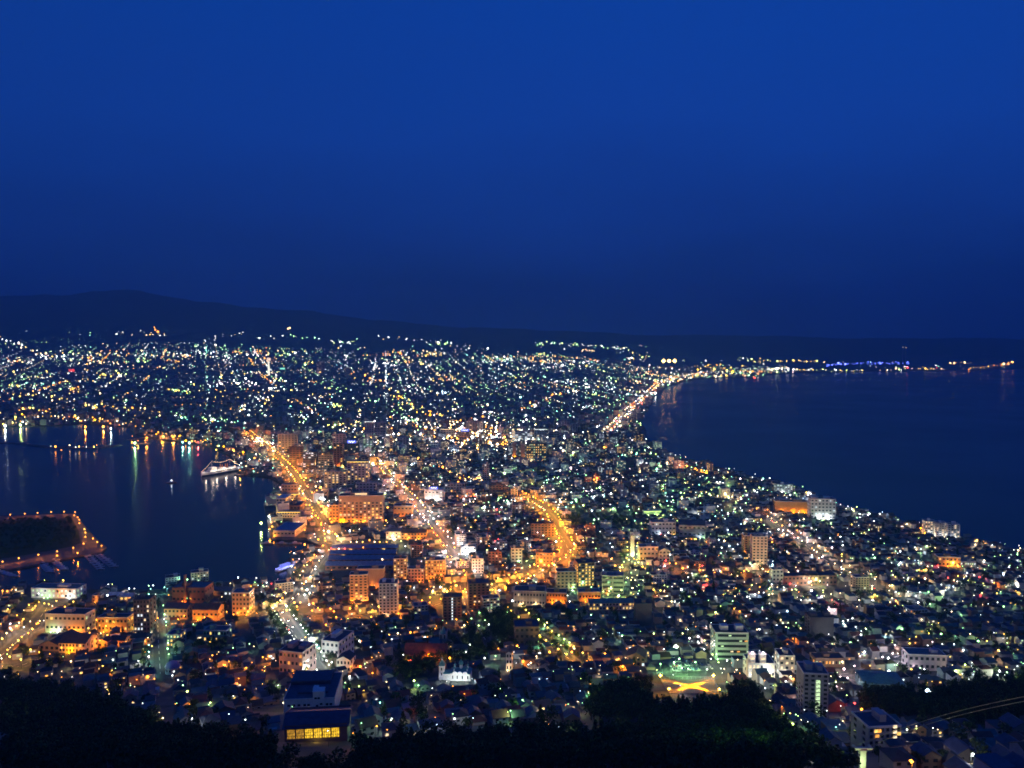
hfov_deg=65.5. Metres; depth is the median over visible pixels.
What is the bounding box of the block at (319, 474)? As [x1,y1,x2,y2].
[316,470,323,479]
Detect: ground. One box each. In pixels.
[0,352,1023,767]
[0,514,106,570]
[663,655,713,672]
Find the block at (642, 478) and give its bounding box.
[639,476,648,481]
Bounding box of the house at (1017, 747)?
[1007,741,1023,755]
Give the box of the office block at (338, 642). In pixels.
[321,629,353,660]
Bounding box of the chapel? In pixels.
[505,644,513,671]
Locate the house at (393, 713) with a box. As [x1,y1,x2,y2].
[390,708,405,721]
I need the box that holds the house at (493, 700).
[487,698,498,702]
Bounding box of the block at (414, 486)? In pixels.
[411,483,419,490]
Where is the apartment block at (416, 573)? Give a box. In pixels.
[408,564,424,581]
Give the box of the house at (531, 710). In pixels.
[524,704,539,718]
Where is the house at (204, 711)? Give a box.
[197,707,212,720]
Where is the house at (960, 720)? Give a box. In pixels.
[951,718,970,724]
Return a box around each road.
[0,598,80,659]
[0,627,43,633]
[13,627,103,666]
[94,611,268,629]
[153,594,165,673]
[247,434,334,547]
[272,602,442,617]
[274,610,324,669]
[279,548,330,611]
[376,461,464,593]
[462,495,572,594]
[462,595,489,646]
[513,610,577,661]
[597,559,819,588]
[606,373,705,432]
[612,547,635,597]
[758,512,880,590]
[771,593,965,604]
[836,654,900,675]
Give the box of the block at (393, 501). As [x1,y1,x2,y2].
[388,499,398,504]
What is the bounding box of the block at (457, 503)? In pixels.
[453,502,462,511]
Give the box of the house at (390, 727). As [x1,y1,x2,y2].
[381,721,399,738]
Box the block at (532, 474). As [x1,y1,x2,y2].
[527,471,536,476]
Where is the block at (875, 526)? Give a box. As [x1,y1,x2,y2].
[867,521,881,531]
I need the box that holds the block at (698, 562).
[691,557,705,567]
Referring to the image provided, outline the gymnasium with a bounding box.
[678,519,705,537]
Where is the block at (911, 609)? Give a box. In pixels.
[903,604,927,613]
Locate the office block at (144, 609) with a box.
[133,594,156,632]
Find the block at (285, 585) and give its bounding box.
[274,577,293,592]
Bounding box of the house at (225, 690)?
[223,687,238,697]
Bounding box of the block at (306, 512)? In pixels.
[302,509,310,514]
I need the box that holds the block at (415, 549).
[410,542,421,557]
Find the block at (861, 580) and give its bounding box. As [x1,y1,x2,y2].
[850,573,868,591]
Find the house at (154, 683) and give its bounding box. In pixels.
[143,681,159,692]
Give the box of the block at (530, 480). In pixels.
[527,477,533,484]
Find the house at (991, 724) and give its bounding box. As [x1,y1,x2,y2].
[985,719,1009,734]
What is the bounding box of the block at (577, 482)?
[574,478,581,487]
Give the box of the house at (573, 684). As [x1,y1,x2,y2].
[568,681,580,692]
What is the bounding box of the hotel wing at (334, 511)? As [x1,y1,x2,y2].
[329,502,338,520]
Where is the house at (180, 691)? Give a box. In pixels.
[174,689,187,699]
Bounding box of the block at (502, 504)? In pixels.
[499,502,506,507]
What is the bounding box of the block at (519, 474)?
[513,472,522,477]
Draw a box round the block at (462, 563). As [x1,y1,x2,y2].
[455,558,468,567]
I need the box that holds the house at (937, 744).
[928,741,943,748]
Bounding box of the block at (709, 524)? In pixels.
[705,521,713,526]
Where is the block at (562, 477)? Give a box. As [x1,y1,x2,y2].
[559,475,566,481]
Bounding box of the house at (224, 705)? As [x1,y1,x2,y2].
[212,700,235,714]
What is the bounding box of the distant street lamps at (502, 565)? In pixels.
[0,377,1023,671]
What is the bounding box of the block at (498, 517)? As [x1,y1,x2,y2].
[495,515,505,520]
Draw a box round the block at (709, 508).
[704,504,714,512]
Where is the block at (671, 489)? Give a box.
[665,487,675,493]
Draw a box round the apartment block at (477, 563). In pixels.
[472,555,483,573]
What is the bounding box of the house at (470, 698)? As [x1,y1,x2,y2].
[465,694,483,702]
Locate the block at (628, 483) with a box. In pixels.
[623,480,632,488]
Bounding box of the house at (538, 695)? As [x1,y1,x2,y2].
[534,690,545,699]
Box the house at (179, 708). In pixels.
[176,705,188,712]
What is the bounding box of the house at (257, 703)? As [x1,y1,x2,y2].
[248,698,263,708]
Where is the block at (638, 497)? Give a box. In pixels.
[634,493,644,502]
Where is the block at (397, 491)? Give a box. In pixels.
[395,489,402,496]
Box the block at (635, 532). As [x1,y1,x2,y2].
[628,529,639,539]
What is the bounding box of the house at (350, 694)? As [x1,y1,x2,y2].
[344,687,355,699]
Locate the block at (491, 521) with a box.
[487,518,495,527]
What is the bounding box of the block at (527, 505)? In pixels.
[523,502,529,509]
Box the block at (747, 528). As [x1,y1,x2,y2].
[741,525,753,531]
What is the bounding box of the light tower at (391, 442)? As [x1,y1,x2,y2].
[389,435,392,451]
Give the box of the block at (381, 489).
[377,486,385,496]
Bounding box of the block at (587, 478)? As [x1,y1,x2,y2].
[583,476,591,481]
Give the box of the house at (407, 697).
[401,695,410,702]
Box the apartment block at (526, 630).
[514,618,538,645]
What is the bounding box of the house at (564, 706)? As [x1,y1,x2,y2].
[552,703,574,710]
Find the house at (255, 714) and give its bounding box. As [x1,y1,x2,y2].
[246,713,259,716]
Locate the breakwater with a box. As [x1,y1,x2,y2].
[0,442,120,448]
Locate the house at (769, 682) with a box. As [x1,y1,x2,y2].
[764,677,777,688]
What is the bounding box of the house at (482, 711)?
[480,708,492,714]
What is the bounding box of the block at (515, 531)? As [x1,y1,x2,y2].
[507,527,521,534]
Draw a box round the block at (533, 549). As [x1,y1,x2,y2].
[528,546,544,553]
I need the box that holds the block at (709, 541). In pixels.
[705,537,715,545]
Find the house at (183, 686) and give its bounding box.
[172,683,186,695]
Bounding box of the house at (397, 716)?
[394,710,413,723]
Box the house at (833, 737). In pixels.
[818,727,846,748]
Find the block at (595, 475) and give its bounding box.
[592,472,599,481]
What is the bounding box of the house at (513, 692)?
[503,688,520,697]
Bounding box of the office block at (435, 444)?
[431,442,440,447]
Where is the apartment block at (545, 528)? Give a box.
[530,520,554,536]
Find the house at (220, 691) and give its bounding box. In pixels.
[210,688,223,695]
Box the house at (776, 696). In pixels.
[770,692,788,701]
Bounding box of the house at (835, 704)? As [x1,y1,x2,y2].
[828,693,844,711]
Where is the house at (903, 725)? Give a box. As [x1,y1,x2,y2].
[900,722,906,731]
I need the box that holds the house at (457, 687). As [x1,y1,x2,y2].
[451,685,464,689]
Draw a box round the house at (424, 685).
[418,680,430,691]
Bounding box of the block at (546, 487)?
[543,483,553,490]
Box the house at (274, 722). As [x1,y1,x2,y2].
[266,715,280,729]
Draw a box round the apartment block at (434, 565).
[425,556,445,579]
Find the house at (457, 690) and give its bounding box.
[453,688,466,694]
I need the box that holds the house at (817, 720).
[815,716,827,725]
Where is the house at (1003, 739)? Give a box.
[994,732,1018,748]
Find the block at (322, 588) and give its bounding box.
[317,582,332,595]
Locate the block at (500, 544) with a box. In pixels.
[495,539,506,548]
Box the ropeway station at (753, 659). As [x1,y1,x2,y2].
[743,651,774,677]
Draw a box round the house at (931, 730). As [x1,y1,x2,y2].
[922,721,943,736]
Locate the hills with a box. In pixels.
[0,290,1023,361]
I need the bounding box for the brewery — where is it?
[172,581,213,602]
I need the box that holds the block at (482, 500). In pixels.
[477,496,487,505]
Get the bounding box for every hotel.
[232,587,254,614]
[276,493,299,499]
[276,494,290,510]
[276,510,301,517]
[289,501,305,509]
[338,492,384,521]
[512,430,520,441]
[522,430,531,441]
[534,428,546,441]
[774,482,792,492]
[807,495,835,518]
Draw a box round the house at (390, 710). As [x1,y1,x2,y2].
[386,706,400,715]
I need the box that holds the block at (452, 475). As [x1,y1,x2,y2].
[449,473,455,478]
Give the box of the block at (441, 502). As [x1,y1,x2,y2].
[436,500,447,506]
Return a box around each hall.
[31,583,86,597]
[163,602,193,619]
[165,660,180,674]
[273,522,305,536]
[279,639,315,673]
[385,527,402,538]
[393,503,412,516]
[401,529,426,538]
[452,644,467,656]
[514,584,545,606]
[546,587,566,603]
[577,587,600,601]
[627,645,647,666]
[637,543,658,560]
[658,545,669,560]
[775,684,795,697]
[855,669,905,688]
[934,553,960,566]
[961,558,975,566]
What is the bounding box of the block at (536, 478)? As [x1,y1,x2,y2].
[533,475,542,481]
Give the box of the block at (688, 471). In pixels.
[684,467,692,476]
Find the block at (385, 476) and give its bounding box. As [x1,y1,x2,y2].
[381,474,389,481]
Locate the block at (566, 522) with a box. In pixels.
[559,519,571,526]
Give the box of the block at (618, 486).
[615,483,623,492]
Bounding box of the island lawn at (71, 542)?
[0,518,80,558]
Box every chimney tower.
[512,442,515,456]
[521,443,524,456]
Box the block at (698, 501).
[695,497,702,505]
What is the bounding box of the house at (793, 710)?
[781,706,800,715]
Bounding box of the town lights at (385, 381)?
[0,327,1012,480]
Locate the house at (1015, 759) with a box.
[1003,751,1023,767]
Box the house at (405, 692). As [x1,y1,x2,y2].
[393,689,410,698]
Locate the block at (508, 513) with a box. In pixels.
[503,510,511,518]
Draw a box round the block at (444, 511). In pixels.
[438,507,450,517]
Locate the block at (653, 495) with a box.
[650,492,657,501]
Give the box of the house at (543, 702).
[532,698,551,709]
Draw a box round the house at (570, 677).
[564,674,577,684]
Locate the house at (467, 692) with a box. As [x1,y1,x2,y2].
[458,689,475,696]
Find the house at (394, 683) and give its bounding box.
[388,679,403,690]
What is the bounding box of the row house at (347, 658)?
[336,650,355,672]
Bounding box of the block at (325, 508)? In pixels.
[323,505,328,514]
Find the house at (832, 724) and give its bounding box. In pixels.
[820,719,847,732]
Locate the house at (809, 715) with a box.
[800,711,818,722]
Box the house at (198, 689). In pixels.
[191,686,206,692]
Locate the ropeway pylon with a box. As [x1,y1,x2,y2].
[852,744,872,767]
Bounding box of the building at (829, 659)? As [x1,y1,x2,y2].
[809,651,844,666]
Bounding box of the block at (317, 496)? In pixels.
[313,492,323,502]
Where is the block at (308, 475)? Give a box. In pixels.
[305,472,313,478]
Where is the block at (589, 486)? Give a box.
[586,483,594,489]
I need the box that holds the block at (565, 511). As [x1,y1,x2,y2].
[561,509,570,517]
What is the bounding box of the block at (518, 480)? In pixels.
[516,478,522,484]
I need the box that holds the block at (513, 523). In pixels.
[507,520,518,527]
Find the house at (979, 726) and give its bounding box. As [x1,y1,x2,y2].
[962,724,982,730]
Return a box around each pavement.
[0,597,81,661]
[12,631,106,666]
[90,610,269,630]
[150,594,168,673]
[277,601,441,618]
[278,548,328,611]
[280,611,327,669]
[377,461,466,591]
[465,596,493,647]
[513,610,580,660]
[598,559,822,588]
[609,546,636,597]
[757,512,887,591]
[770,593,956,605]
[836,647,924,676]
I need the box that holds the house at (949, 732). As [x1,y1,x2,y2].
[947,722,968,735]
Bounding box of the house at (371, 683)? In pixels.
[366,679,377,690]
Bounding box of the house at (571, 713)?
[563,707,580,726]
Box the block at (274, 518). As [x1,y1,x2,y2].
[270,514,282,521]
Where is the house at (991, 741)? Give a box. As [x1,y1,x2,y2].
[979,737,995,745]
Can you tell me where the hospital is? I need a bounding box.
[710,623,748,659]
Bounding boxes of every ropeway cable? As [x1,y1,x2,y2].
[855,696,1023,745]
[871,701,1023,745]
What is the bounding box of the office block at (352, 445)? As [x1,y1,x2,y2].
[345,440,359,451]
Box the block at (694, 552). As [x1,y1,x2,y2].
[689,549,700,556]
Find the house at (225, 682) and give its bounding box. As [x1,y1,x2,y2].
[217,677,238,687]
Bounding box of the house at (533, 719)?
[520,717,538,723]
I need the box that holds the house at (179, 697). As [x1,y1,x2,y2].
[176,693,192,706]
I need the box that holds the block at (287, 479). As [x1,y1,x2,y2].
[284,476,290,482]
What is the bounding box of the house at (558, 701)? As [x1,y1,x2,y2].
[552,699,565,703]
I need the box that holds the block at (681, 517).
[677,516,685,522]
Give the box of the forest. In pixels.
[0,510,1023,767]
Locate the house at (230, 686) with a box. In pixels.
[222,684,236,688]
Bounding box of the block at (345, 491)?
[339,489,350,493]
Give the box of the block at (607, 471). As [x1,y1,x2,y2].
[604,469,611,474]
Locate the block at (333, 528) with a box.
[327,522,340,533]
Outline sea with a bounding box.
[0,369,1023,589]
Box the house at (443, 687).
[437,683,450,693]
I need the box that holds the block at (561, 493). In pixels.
[557,491,567,496]
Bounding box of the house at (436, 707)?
[433,702,439,711]
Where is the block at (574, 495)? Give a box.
[571,492,580,498]
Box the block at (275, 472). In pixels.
[272,470,280,476]
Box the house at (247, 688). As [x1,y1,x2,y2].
[239,686,251,695]
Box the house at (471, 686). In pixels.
[467,684,481,689]
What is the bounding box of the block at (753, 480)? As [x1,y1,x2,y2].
[748,479,758,482]
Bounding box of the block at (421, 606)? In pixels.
[412,601,427,616]
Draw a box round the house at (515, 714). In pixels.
[508,709,525,723]
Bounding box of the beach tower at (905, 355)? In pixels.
[902,346,905,364]
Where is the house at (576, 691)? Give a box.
[573,688,588,701]
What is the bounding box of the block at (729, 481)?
[725,478,733,487]
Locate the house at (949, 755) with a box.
[941,750,963,767]
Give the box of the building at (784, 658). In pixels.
[774,647,794,673]
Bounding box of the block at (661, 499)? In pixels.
[657,496,665,501]
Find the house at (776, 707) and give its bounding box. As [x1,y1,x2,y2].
[772,704,787,711]
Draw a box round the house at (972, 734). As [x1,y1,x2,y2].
[965,731,993,738]
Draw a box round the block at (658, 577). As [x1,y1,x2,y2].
[649,571,666,583]
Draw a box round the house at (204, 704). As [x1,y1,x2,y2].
[196,701,212,706]
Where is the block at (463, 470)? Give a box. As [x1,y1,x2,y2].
[460,468,466,476]
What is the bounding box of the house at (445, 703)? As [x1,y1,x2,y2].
[440,699,454,713]
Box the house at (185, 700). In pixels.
[179,696,192,705]
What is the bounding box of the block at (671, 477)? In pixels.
[667,475,675,479]
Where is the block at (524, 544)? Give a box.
[516,539,530,549]
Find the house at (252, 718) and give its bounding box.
[244,714,263,729]
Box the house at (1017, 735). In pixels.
[1009,731,1023,740]
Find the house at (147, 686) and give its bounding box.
[143,683,158,696]
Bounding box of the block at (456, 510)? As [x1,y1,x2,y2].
[450,504,461,517]
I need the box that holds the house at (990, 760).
[973,753,1016,767]
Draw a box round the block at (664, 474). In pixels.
[661,471,668,479]
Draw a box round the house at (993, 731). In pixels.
[971,728,997,734]
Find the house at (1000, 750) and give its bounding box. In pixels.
[988,743,1011,756]
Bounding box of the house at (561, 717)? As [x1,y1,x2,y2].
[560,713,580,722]
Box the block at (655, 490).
[650,488,658,495]
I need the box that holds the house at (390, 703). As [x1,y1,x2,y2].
[383,698,401,708]
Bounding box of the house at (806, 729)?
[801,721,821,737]
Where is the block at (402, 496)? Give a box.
[398,492,406,500]
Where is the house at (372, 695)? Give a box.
[367,691,379,703]
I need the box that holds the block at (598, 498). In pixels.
[595,495,601,501]
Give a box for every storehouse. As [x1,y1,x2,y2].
[97,635,112,647]
[192,603,224,619]
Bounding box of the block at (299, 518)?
[292,514,306,524]
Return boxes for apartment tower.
[278,433,298,449]
[289,445,303,465]
[303,451,317,471]
[316,361,324,372]
[318,451,333,469]
[332,433,345,448]
[333,443,343,466]
[345,367,350,375]
[347,459,369,484]
[349,570,368,603]
[379,578,398,616]
[393,555,407,578]
[397,436,408,449]
[466,420,474,432]
[467,578,489,608]
[477,421,482,431]
[482,462,488,480]
[559,419,568,426]
[570,423,577,432]
[574,558,594,586]
[741,532,749,552]
[749,532,767,565]
[796,660,828,717]
[804,611,833,638]
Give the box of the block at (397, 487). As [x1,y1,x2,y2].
[393,486,403,492]
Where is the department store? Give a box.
[449,444,458,451]
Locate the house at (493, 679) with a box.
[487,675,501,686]
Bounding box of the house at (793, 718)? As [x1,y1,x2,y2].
[787,714,802,723]
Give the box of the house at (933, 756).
[909,740,942,767]
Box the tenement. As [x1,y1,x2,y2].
[97,611,133,631]
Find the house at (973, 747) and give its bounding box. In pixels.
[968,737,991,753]
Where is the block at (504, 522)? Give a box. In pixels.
[499,519,509,526]
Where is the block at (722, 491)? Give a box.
[718,486,729,496]
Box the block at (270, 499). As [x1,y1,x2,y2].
[265,493,277,505]
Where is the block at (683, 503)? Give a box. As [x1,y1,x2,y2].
[677,498,688,508]
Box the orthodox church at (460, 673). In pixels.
[438,657,471,682]
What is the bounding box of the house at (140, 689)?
[125,686,142,695]
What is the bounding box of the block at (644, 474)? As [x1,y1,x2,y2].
[639,472,648,476]
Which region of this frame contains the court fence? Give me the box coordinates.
[661,677,718,693]
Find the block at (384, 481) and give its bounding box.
[382,478,389,484]
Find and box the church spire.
[439,626,447,638]
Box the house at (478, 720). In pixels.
[470,715,487,725]
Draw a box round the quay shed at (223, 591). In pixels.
[214,586,235,596]
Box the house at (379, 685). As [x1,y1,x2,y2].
[372,683,385,691]
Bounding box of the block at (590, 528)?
[586,522,594,535]
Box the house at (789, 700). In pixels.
[780,698,795,706]
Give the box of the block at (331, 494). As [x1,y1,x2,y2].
[327,490,335,499]
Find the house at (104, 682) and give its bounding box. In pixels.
[98,676,109,687]
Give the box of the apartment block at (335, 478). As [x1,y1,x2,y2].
[324,470,346,487]
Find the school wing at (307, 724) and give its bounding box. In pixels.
[282,705,352,741]
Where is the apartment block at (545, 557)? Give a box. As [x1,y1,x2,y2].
[536,549,552,566]
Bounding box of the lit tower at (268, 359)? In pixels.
[266,358,270,375]
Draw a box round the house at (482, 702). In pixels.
[473,696,488,708]
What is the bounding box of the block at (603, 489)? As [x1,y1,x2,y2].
[601,486,611,491]
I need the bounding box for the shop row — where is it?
[783,571,836,585]
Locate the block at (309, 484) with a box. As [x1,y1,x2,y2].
[305,481,313,488]
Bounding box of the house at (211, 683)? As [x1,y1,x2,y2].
[206,679,217,690]
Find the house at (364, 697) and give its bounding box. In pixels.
[361,692,368,700]
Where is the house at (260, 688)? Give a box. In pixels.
[257,685,268,691]
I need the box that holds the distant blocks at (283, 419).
[0,347,768,474]
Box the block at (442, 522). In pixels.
[437,518,450,525]
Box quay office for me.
[92,592,103,601]
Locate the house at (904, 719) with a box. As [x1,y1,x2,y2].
[901,716,921,722]
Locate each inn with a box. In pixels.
[111,635,129,646]
[130,633,155,643]
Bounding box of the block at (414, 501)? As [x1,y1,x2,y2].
[408,499,416,508]
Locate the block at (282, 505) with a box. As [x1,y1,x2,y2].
[277,501,288,510]
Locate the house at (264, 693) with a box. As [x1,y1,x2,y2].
[259,690,273,697]
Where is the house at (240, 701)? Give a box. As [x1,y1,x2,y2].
[233,697,247,706]
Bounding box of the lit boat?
[275,562,292,571]
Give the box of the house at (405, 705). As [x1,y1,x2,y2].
[401,702,417,714]
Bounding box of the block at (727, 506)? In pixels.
[722,501,732,511]
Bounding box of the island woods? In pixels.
[0,516,77,552]
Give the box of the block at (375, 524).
[368,518,382,530]
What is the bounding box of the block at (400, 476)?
[395,472,404,481]
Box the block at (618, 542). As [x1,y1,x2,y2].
[614,538,624,546]
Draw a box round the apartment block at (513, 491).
[510,486,517,497]
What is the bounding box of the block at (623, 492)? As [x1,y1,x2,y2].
[620,487,628,497]
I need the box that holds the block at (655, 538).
[651,534,662,542]
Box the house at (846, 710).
[841,706,859,715]
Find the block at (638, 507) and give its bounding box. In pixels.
[633,503,642,511]
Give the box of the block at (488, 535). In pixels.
[477,532,491,540]
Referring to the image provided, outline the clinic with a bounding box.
[769,566,783,584]
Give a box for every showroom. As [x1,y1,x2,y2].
[424,487,444,500]
[461,543,475,554]
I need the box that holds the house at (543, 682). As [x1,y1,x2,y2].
[538,678,553,690]
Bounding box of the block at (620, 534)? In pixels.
[616,530,624,538]
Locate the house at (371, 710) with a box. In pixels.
[363,705,386,726]
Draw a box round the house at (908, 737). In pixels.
[901,733,920,741]
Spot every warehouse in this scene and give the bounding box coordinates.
[39,629,81,650]
[58,633,98,652]
[325,561,392,569]
[327,555,394,560]
[329,549,396,555]
[331,544,398,550]
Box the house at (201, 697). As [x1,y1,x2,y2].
[193,694,207,702]
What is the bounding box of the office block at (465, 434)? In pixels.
[459,429,470,440]
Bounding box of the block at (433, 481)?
[430,479,437,484]
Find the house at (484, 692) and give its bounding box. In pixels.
[478,689,488,698]
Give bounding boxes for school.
[166,628,185,646]
[203,624,231,641]
[283,670,342,712]
[587,598,633,609]
[649,518,675,534]
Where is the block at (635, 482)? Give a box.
[631,478,638,485]
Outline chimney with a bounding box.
[183,574,186,602]
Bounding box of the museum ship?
[201,460,242,476]
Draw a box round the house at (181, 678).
[175,676,185,680]
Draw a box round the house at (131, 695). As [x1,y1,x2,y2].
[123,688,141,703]
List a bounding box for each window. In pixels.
[287,730,294,738]
[296,729,303,738]
[305,729,312,737]
[314,729,320,737]
[323,728,329,736]
[332,728,338,736]
[718,634,745,636]
[718,639,744,641]
[718,645,745,647]
[718,650,745,652]
[718,655,742,657]
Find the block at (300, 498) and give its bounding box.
[295,494,305,501]
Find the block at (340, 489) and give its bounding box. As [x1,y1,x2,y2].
[337,488,347,495]
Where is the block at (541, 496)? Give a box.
[537,492,546,500]
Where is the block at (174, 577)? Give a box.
[165,573,179,584]
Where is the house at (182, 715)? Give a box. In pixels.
[172,709,195,723]
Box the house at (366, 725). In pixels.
[355,715,378,733]
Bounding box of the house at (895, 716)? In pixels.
[889,714,900,722]
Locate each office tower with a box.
[364,420,373,437]
[375,421,385,438]
[633,598,651,625]
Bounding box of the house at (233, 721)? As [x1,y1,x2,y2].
[226,715,241,731]
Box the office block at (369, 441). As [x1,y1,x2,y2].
[363,437,373,449]
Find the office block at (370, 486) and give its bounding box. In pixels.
[356,481,377,491]
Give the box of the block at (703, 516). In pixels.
[700,514,708,519]
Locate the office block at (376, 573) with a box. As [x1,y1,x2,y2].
[356,565,384,587]
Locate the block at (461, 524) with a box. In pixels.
[456,521,465,529]
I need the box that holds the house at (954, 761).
[942,755,973,767]
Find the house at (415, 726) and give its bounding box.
[403,723,419,734]
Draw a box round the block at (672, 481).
[668,478,676,486]
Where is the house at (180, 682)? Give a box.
[174,680,186,684]
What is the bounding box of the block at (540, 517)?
[532,515,545,520]
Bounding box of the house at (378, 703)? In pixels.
[377,698,390,707]
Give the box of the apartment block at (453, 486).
[445,482,464,492]
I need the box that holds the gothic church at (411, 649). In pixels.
[404,643,447,661]
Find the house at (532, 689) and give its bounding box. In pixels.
[526,684,540,697]
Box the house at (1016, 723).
[998,712,1023,731]
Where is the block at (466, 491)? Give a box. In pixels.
[461,486,471,497]
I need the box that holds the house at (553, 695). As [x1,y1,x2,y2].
[547,691,562,703]
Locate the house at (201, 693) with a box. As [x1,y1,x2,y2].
[193,692,207,700]
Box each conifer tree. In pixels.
[281,751,290,767]
[362,735,370,746]
[396,725,406,744]
[557,722,565,737]
[809,744,818,767]
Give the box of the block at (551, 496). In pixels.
[545,493,555,500]
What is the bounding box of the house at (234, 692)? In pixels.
[226,689,237,700]
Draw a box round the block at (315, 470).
[313,468,323,475]
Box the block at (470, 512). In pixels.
[463,508,474,517]
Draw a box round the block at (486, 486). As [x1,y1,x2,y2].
[484,482,490,489]
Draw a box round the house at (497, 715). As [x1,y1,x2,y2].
[489,708,509,723]
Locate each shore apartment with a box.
[922,518,935,534]
[934,520,946,536]
[945,521,959,536]
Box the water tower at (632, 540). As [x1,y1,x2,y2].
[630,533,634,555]
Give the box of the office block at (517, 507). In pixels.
[511,503,524,512]
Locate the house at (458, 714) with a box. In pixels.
[451,708,470,725]
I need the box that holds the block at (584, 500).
[580,497,588,503]
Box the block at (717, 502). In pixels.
[712,500,721,506]
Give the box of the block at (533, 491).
[530,488,540,495]
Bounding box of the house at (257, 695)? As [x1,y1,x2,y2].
[250,691,260,699]
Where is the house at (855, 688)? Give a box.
[852,685,862,695]
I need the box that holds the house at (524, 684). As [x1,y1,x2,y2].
[522,679,533,692]
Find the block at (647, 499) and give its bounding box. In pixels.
[642,496,652,502]
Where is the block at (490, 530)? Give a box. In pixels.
[483,528,494,536]
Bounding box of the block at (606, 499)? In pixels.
[601,497,612,503]
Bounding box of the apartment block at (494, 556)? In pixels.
[488,549,501,564]
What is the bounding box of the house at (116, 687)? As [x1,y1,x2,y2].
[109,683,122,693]
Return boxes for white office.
[601,571,623,593]
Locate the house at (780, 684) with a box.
[773,683,790,692]
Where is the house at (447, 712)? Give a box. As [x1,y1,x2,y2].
[444,707,462,719]
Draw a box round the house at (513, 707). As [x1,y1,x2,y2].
[501,705,520,710]
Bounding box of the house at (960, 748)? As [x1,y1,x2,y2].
[942,736,976,763]
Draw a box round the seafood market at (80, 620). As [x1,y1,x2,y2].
[45,607,95,632]
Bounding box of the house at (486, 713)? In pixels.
[483,708,497,720]
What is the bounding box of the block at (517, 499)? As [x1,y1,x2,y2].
[511,495,522,501]
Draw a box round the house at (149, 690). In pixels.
[142,688,156,702]
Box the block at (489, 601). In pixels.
[481,594,499,613]
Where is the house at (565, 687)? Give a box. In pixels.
[552,681,568,691]
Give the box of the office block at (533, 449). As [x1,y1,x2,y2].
[526,442,545,460]
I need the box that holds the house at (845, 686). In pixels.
[832,683,853,695]
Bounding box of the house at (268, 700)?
[262,695,279,705]
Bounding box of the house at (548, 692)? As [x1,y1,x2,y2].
[544,689,552,698]
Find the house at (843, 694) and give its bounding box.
[834,690,851,700]
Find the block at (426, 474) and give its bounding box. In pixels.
[421,470,429,477]
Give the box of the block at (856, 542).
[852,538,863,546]
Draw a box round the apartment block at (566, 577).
[555,567,576,590]
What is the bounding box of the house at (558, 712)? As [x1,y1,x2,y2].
[543,705,562,722]
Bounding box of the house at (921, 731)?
[905,719,927,736]
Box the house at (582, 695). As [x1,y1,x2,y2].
[576,690,589,704]
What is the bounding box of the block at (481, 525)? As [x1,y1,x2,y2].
[476,522,486,529]
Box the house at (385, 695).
[379,691,392,698]
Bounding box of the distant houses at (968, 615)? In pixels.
[0,431,1023,687]
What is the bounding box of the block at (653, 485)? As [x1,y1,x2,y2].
[649,482,658,491]
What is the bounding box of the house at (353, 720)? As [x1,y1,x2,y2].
[351,715,364,727]
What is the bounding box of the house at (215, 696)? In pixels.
[208,694,222,701]
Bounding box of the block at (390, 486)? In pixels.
[386,483,393,489]
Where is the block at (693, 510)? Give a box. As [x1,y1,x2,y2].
[687,508,697,513]
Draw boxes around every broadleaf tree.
[255,731,279,756]
[256,736,275,753]
[268,750,284,761]
[274,741,300,767]
[295,756,307,767]
[306,752,324,761]
[306,756,319,765]
[310,756,328,767]
[320,746,347,767]
[349,729,372,749]
[378,735,391,742]
[399,729,420,752]
[430,731,443,742]
[569,720,588,739]
[785,728,804,743]
[795,740,812,760]
[803,756,811,767]
[804,733,826,764]
[811,732,830,744]
[821,745,841,767]
[841,746,860,767]
[872,745,880,762]
[907,749,925,763]
[936,749,948,757]
[969,736,990,753]
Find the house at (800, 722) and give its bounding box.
[797,717,810,727]
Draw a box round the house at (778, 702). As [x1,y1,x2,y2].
[774,700,788,706]
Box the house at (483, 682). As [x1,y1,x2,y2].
[474,677,488,688]
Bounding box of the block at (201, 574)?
[191,567,208,580]
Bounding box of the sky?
[0,0,1023,339]
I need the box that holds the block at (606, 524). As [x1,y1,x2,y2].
[601,520,611,528]
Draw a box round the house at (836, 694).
[829,691,840,696]
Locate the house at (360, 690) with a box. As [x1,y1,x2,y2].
[353,685,369,699]
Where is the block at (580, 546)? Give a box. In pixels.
[575,543,585,551]
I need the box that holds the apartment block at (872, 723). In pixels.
[850,707,901,751]
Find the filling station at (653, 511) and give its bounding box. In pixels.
[642,509,660,515]
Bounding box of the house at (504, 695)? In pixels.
[498,692,512,698]
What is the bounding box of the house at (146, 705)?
[140,702,155,710]
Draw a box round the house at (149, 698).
[144,694,155,702]
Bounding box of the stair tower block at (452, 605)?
[443,592,461,619]
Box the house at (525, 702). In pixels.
[517,697,531,706]
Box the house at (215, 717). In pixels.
[199,712,220,728]
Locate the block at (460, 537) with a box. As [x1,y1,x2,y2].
[455,531,465,546]
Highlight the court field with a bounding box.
[661,680,718,693]
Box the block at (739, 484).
[736,481,743,488]
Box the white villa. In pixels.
[901,647,946,670]
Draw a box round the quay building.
[281,482,298,492]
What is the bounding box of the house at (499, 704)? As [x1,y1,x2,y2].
[494,699,511,708]
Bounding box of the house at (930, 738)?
[920,736,944,744]
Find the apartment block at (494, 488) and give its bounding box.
[489,483,504,496]
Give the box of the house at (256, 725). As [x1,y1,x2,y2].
[243,721,260,733]
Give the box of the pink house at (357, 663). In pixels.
[353,659,364,669]
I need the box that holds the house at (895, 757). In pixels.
[879,747,917,767]
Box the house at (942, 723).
[930,717,949,733]
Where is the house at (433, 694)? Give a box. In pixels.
[426,691,440,704]
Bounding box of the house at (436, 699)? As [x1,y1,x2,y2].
[431,694,443,708]

